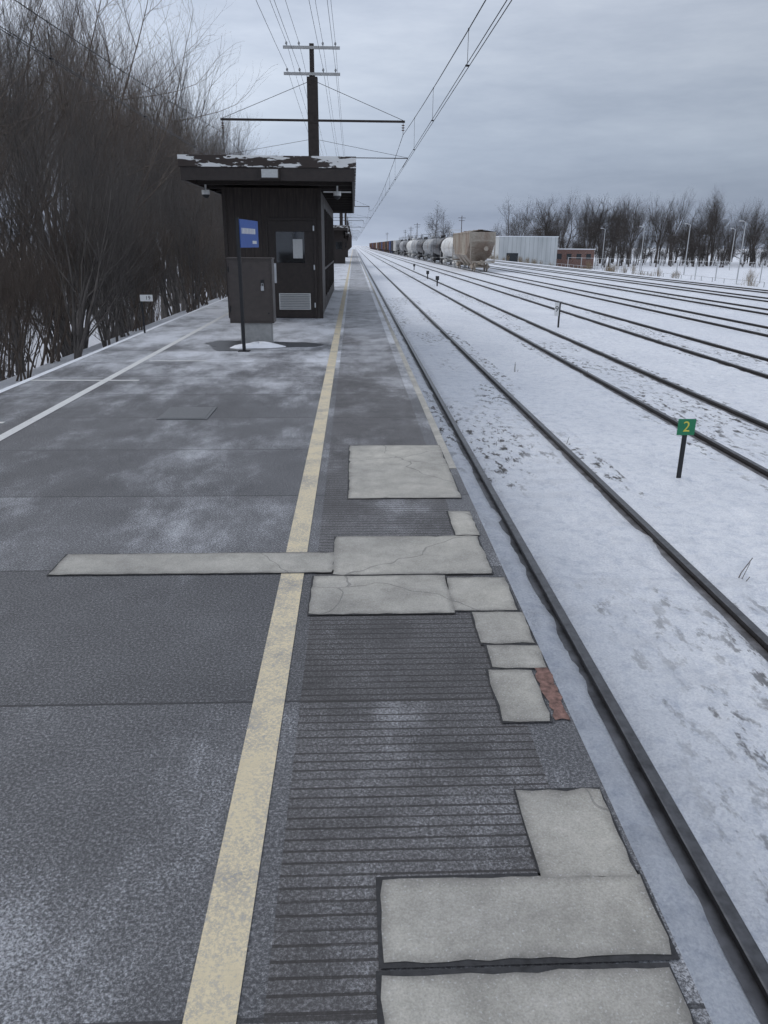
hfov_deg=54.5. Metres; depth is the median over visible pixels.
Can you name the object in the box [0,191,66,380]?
shrub
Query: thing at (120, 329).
shrub
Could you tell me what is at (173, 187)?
tree
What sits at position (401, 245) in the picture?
tank car
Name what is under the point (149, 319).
shrub
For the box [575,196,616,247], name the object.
tree
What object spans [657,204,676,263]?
tree
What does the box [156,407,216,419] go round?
platform hatch
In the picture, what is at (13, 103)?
tree
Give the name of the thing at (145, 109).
tree
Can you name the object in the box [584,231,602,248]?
tree
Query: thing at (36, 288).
shrub
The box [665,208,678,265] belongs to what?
tree
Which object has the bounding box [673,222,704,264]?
tree
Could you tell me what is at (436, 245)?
tank car
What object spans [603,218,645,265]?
tree
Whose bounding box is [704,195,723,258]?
tree
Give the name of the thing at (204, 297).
shrub
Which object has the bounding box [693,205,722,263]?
tree
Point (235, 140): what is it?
tree
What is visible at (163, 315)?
tree
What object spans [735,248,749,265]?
shrub
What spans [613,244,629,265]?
shrub
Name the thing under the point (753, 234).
tree
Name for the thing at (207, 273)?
shrub
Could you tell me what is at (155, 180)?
tree
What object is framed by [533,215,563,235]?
tree
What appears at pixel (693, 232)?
tree
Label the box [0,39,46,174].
tree
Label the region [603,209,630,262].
tree
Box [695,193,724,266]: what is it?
tree
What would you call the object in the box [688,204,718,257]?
tree
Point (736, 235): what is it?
tree
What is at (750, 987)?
tracks
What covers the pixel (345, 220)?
catenary mast
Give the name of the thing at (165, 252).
shrub
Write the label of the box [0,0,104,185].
tree
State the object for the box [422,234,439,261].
tank car
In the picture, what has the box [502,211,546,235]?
tree
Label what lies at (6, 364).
shrub
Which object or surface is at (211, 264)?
shrub
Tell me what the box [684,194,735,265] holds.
tree
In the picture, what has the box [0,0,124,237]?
tree
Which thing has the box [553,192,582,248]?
tree
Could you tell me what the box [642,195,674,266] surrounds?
tree
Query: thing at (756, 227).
tree
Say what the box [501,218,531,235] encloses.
tree
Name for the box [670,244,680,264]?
shrub
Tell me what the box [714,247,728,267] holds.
shrub
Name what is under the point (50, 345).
shrub
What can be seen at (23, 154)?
tree
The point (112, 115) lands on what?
tree
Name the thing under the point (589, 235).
tree
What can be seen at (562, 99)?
sky
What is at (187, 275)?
shrub
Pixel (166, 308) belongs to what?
shrub
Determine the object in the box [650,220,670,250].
tree
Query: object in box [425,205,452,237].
tree
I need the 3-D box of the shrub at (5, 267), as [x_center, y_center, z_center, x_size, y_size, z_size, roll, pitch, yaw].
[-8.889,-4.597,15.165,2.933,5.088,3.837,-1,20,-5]
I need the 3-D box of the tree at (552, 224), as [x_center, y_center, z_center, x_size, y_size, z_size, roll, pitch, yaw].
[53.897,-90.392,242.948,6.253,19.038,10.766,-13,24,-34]
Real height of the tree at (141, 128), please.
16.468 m
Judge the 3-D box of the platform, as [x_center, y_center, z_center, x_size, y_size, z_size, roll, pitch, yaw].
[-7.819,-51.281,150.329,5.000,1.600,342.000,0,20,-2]
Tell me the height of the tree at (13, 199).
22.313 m
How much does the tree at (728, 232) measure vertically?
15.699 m
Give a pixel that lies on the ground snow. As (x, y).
(696, 709)
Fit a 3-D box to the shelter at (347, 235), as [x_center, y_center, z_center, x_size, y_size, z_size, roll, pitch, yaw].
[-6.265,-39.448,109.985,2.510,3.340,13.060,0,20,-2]
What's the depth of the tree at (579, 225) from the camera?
233.85 m
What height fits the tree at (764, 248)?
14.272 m
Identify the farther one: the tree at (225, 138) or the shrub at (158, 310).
the tree at (225, 138)
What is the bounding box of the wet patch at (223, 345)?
[206,341,322,350]
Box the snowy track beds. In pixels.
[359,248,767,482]
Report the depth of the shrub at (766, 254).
250.87 m
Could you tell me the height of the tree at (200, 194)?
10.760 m
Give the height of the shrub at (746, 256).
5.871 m
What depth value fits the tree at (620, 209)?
276.30 m
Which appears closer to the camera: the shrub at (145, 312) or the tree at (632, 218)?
the shrub at (145, 312)
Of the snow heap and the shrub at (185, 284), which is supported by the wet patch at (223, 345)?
the snow heap
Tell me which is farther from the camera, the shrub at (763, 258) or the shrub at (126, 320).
the shrub at (763, 258)
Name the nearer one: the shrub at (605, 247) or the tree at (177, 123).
the tree at (177, 123)
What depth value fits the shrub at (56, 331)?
19.98 m
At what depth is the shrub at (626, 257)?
251.04 m
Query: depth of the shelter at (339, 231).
69.52 m
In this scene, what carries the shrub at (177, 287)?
on the ground snow
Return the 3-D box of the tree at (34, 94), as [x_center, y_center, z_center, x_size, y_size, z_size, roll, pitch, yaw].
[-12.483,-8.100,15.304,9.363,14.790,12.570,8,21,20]
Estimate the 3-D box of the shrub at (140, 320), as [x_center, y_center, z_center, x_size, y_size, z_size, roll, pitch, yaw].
[-11.089,-10.688,29.599,4.374,6.990,4.616,-3,20,-10]
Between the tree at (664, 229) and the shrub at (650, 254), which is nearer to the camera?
the shrub at (650, 254)
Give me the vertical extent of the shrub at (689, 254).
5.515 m
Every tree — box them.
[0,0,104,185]
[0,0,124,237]
[0,0,124,357]
[0,0,139,348]
[0,0,215,371]
[0,0,251,354]
[0,1,122,216]
[0,5,114,155]
[0,25,87,221]
[0,38,65,309]
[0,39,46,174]
[0,100,73,371]
[0,113,51,304]
[0,148,29,241]
[6,0,277,332]
[6,45,218,286]
[8,0,134,333]
[18,4,170,148]
[24,65,219,316]
[34,77,163,333]
[55,27,208,318]
[56,64,164,145]
[59,91,188,318]
[60,114,159,337]
[90,58,206,318]
[90,68,188,284]
[96,80,198,314]
[98,95,215,312]
[101,79,210,302]
[105,25,233,314]
[118,79,214,183]
[118,135,185,321]
[119,109,217,309]
[131,105,279,276]
[139,180,222,304]
[142,142,187,316]
[156,88,200,212]
[166,181,185,305]
[169,121,252,311]
[169,135,230,299]
[171,91,227,301]
[171,124,253,299]
[183,107,260,294]
[184,144,221,231]
[186,101,260,297]
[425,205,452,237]
[428,213,453,238]
[491,199,522,235]
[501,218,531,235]
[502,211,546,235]
[512,202,536,234]
[519,197,567,235]
[528,199,569,235]
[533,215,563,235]
[543,206,562,235]
[543,217,568,248]
[551,210,574,247]
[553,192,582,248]
[554,203,590,248]
[562,218,591,246]
[573,193,630,263]
[574,195,593,244]
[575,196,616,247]
[579,217,601,253]
[580,222,599,248]
[584,208,595,239]
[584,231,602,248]
[587,218,604,265]
[591,213,603,247]
[595,235,615,264]
[599,194,660,262]
[599,223,630,266]
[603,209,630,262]
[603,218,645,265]
[605,228,619,262]
[606,202,632,261]
[608,196,630,241]
[611,210,624,264]
[611,214,630,255]
[614,193,649,266]
[615,219,623,265]
[627,233,648,265]
[628,201,644,259]
[628,205,648,263]
[631,221,653,262]
[631,241,647,264]
[637,224,661,262]
[638,232,647,265]
[640,198,674,262]
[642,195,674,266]
[644,234,661,262]
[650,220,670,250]
[656,230,684,259]
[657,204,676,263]
[660,222,672,263]
[663,187,697,264]
[663,229,683,266]
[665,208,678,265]
[666,232,683,263]
[667,223,695,262]
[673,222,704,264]
[675,198,716,255]
[676,217,699,263]
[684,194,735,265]
[685,223,704,260]
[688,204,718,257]
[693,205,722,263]
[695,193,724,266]
[701,186,724,265]
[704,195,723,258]
[705,214,727,264]
[705,221,737,263]
[716,222,745,263]
[717,229,740,263]
[726,199,752,238]
[727,231,752,264]
[730,204,767,265]
[730,220,739,261]
[738,213,767,242]
[740,197,765,261]
[741,228,767,263]
[746,223,760,250]
[747,208,767,263]
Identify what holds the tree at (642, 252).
on the ground snow
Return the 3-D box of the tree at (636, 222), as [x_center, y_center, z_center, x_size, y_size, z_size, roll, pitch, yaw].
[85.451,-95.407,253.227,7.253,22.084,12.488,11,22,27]
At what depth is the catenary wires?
19.64 m
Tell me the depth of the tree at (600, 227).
262.78 m
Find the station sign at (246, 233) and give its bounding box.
[235,217,258,351]
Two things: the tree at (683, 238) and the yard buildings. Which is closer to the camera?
the yard buildings
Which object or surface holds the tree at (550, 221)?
on the ground snow
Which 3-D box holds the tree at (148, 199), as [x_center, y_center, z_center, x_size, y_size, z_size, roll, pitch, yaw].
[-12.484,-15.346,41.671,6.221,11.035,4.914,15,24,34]
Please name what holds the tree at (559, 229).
on the ground snow
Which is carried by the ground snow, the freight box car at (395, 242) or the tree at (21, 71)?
the tree at (21, 71)
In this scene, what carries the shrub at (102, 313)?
on the ground snow
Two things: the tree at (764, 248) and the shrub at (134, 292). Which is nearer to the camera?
the shrub at (134, 292)
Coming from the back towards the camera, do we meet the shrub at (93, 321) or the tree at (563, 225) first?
the tree at (563, 225)
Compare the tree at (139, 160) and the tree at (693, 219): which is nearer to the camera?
the tree at (139, 160)
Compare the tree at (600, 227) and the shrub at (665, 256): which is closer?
the shrub at (665, 256)
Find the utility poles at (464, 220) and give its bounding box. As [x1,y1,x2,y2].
[404,220,544,235]
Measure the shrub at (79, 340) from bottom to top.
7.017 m
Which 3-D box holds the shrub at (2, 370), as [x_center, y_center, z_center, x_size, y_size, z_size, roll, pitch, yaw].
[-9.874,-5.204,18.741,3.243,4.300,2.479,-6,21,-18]
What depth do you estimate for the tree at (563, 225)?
279.66 m
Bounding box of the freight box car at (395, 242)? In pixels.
[393,240,403,254]
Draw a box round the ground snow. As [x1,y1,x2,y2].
[0,245,767,1023]
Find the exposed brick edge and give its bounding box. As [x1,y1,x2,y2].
[535,667,569,719]
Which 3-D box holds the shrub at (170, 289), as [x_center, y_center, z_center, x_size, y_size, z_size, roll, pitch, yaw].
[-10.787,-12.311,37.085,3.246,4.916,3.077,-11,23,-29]
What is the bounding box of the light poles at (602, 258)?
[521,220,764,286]
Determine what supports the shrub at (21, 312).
on the ground snow
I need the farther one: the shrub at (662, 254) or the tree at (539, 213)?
the tree at (539, 213)
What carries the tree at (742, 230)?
on the ground snow
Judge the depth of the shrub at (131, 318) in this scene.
29.83 m
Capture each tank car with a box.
[396,238,402,254]
[399,237,408,255]
[402,237,410,256]
[406,238,415,257]
[411,235,423,258]
[416,234,429,259]
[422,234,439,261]
[430,235,451,263]
[440,230,466,266]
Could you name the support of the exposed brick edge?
on the platform
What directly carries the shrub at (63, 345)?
on the ground snow
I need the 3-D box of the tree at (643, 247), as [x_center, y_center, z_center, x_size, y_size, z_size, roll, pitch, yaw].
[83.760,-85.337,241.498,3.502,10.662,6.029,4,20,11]
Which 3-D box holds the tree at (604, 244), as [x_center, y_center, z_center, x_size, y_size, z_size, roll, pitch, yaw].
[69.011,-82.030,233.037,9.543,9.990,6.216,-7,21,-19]
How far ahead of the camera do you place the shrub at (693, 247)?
233.21 m
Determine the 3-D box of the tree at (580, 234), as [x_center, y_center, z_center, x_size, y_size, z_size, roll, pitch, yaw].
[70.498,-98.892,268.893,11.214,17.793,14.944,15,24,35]
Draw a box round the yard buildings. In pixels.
[489,236,595,268]
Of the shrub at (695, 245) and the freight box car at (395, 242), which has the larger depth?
the freight box car at (395, 242)
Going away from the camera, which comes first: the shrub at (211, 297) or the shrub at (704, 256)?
the shrub at (211, 297)
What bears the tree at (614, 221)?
on the ground snow
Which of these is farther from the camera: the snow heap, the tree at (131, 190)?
the tree at (131, 190)
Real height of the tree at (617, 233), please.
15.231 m
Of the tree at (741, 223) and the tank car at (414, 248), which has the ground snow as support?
the tree at (741, 223)
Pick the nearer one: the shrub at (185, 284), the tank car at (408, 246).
the shrub at (185, 284)
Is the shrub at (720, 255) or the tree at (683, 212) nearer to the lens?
the shrub at (720, 255)
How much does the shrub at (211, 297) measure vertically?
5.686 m
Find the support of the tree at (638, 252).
on the ground snow
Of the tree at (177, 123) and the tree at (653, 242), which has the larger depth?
the tree at (653, 242)
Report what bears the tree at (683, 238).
on the ground snow
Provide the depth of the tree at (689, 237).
274.02 m
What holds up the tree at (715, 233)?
on the ground snow
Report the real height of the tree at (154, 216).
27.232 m
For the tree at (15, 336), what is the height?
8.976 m
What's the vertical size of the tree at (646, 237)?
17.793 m
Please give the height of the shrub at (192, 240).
6.579 m
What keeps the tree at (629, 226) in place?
on the ground snow
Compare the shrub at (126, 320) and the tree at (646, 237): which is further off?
the tree at (646, 237)
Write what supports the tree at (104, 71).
on the ground snow
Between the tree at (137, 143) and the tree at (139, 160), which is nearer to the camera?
the tree at (139, 160)
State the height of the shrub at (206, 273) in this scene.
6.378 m
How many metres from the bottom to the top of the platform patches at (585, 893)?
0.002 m
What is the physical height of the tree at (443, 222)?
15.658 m
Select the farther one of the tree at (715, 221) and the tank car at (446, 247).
the tree at (715, 221)
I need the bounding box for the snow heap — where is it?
[230,341,285,348]
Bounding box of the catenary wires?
[0,0,511,240]
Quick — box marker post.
[140,295,152,332]
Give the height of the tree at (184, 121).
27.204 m
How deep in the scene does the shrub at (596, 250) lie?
230.53 m
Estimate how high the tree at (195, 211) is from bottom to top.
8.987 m
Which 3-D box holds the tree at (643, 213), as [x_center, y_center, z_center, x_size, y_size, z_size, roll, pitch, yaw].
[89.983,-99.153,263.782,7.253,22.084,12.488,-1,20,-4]
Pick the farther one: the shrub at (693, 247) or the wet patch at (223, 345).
the shrub at (693, 247)
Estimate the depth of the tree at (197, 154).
49.52 m
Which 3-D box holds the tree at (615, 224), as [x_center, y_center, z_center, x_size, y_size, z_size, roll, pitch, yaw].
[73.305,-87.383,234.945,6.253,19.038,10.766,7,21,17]
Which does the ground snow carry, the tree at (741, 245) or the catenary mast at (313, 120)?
the tree at (741, 245)
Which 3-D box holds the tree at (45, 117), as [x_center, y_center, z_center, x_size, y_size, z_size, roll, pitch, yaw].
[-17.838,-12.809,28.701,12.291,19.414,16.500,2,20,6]
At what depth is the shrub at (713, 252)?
249.07 m
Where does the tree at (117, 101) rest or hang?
on the ground snow
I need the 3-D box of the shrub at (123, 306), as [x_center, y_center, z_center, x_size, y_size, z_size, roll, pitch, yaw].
[-12.888,-11.361,37.178,5.330,8.071,5.051,-12,23,-32]
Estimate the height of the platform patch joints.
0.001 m
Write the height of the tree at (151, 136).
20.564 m
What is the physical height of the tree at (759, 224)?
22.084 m
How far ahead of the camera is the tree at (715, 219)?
238.77 m
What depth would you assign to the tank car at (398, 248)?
238.92 m
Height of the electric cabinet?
1.435 m
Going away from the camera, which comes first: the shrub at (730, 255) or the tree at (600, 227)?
the shrub at (730, 255)
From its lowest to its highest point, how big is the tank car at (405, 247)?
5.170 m
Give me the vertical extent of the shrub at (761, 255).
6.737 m
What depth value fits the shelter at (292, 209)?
16.96 m
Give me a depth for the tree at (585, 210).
276.64 m
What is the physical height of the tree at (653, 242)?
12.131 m
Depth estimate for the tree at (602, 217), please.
263.13 m
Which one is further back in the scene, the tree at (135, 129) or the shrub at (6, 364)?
the tree at (135, 129)
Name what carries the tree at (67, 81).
on the ground snow
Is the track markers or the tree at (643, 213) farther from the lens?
the tree at (643, 213)
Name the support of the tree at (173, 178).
on the ground snow
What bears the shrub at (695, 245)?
on the ground snow
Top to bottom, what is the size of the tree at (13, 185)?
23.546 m
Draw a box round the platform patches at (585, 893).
[49,445,692,1023]
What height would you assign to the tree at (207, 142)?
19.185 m
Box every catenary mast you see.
[220,41,407,167]
[333,200,369,224]
[333,213,363,226]
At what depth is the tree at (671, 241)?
229.99 m
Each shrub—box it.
[0,80,189,358]
[0,106,72,357]
[0,164,113,365]
[0,189,21,313]
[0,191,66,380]
[0,222,27,335]
[0,226,53,380]
[0,228,73,380]
[0,303,38,378]
[0,304,37,375]
[2,245,87,367]
[3,212,73,355]
[4,152,151,347]
[38,163,148,351]
[46,156,157,327]
[49,193,131,336]
[65,286,110,340]
[71,276,129,337]
[72,177,185,338]
[79,208,162,335]
[101,202,175,331]
[104,207,182,331]
[107,171,176,316]
[107,195,186,330]
[115,226,171,322]
[135,265,181,320]
[137,247,179,323]
[149,213,186,312]
[150,170,223,312]
[153,217,209,311]
[154,216,223,311]
[169,274,194,307]
[170,206,222,300]
[172,220,225,304]
[173,214,208,303]
[176,218,225,305]
[184,211,224,298]
[189,216,226,296]
[190,221,226,299]
[201,220,223,299]
[211,260,226,296]
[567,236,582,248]
[594,246,603,265]
[595,234,617,266]
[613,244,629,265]
[621,245,632,264]
[628,248,641,265]
[648,248,655,264]
[656,246,667,264]
[661,251,669,264]
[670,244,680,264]
[677,247,687,265]
[683,252,693,266]
[686,236,704,265]
[687,237,705,266]
[695,239,704,265]
[701,249,709,265]
[706,244,722,265]
[714,237,738,266]
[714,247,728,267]
[724,239,738,263]
[725,244,735,265]
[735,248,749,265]
[739,251,750,266]
[747,243,760,266]
[755,249,766,264]
[757,253,764,266]
[762,247,767,265]
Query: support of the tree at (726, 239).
on the ground snow
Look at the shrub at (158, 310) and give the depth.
51.54 m
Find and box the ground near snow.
[378,297,767,1023]
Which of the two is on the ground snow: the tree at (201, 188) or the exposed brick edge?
the tree at (201, 188)
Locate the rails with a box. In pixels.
[355,247,767,1002]
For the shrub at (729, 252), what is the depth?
226.64 m
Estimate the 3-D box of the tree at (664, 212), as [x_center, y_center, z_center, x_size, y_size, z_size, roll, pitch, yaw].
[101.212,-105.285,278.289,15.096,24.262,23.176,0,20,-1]
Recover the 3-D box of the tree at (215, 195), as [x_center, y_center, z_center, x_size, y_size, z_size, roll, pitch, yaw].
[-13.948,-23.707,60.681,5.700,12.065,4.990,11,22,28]
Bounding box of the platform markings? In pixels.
[0,249,455,1023]
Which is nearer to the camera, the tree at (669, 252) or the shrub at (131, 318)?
the shrub at (131, 318)
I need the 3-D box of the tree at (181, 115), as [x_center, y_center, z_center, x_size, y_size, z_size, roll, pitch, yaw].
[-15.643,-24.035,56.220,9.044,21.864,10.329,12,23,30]
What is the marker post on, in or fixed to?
on the platform
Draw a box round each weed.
[738,558,752,580]
[743,265,757,285]
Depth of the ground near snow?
8.08 m
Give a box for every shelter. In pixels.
[177,154,355,317]
[333,225,348,263]
[345,232,349,256]
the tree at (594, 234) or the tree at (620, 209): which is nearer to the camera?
the tree at (594, 234)
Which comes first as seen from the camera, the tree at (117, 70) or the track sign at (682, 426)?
the track sign at (682, 426)
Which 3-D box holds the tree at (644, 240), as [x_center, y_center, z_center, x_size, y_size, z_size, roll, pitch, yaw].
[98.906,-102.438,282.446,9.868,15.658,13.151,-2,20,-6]
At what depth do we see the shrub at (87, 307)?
23.57 m
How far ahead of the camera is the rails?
9.20 m
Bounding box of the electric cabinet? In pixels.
[226,257,275,342]
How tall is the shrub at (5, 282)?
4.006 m
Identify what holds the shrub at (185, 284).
on the ground snow
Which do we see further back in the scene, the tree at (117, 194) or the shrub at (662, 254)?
the shrub at (662, 254)
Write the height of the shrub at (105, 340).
5.840 m
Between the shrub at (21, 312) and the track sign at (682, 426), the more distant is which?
the shrub at (21, 312)
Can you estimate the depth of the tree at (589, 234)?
261.76 m
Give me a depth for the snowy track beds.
50.50 m
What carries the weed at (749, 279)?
on the ground snow
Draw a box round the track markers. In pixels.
[413,264,560,327]
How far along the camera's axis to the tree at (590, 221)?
274.34 m
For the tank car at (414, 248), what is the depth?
175.19 m
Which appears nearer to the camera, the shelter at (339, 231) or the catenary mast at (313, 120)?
the catenary mast at (313, 120)
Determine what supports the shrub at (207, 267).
on the ground snow
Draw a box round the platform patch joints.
[46,445,695,1023]
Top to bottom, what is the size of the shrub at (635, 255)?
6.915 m
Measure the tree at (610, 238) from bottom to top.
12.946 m
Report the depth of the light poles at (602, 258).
142.81 m
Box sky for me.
[0,0,767,248]
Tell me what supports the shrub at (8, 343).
on the ground snow
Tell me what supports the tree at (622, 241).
on the ground snow
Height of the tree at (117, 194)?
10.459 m
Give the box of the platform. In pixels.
[0,249,712,1023]
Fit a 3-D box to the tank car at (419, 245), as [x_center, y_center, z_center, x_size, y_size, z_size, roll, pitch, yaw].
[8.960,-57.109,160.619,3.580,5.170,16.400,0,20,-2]
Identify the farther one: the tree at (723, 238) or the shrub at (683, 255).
the tree at (723, 238)
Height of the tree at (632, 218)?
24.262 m
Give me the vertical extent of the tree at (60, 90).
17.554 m
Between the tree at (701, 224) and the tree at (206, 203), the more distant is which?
the tree at (701, 224)
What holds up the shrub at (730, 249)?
on the ground snow
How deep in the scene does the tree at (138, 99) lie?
88.86 m
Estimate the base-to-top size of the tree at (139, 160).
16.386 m
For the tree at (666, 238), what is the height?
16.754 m
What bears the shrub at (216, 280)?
on the ground snow
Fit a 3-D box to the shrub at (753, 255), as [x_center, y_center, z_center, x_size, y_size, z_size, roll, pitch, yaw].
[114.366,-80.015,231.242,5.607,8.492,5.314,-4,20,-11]
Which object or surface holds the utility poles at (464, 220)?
on the ground snow
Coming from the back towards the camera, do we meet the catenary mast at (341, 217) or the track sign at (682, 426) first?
the catenary mast at (341, 217)
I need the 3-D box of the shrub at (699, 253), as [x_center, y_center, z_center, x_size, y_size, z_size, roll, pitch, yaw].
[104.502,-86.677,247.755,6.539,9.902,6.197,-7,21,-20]
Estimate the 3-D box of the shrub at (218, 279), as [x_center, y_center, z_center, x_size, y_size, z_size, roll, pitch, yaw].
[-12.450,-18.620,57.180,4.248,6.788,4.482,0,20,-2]
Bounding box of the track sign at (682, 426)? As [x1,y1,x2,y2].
[676,419,695,477]
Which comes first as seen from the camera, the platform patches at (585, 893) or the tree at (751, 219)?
the platform patches at (585, 893)
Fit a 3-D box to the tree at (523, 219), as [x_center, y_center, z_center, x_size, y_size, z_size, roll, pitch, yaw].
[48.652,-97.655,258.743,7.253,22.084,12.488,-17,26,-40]
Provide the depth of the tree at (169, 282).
89.57 m
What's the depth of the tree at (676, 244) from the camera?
247.19 m
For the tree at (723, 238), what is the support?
on the ground snow
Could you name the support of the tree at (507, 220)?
on the ground snow
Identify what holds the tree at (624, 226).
on the ground snow
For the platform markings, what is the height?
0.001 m
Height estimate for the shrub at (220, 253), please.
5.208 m

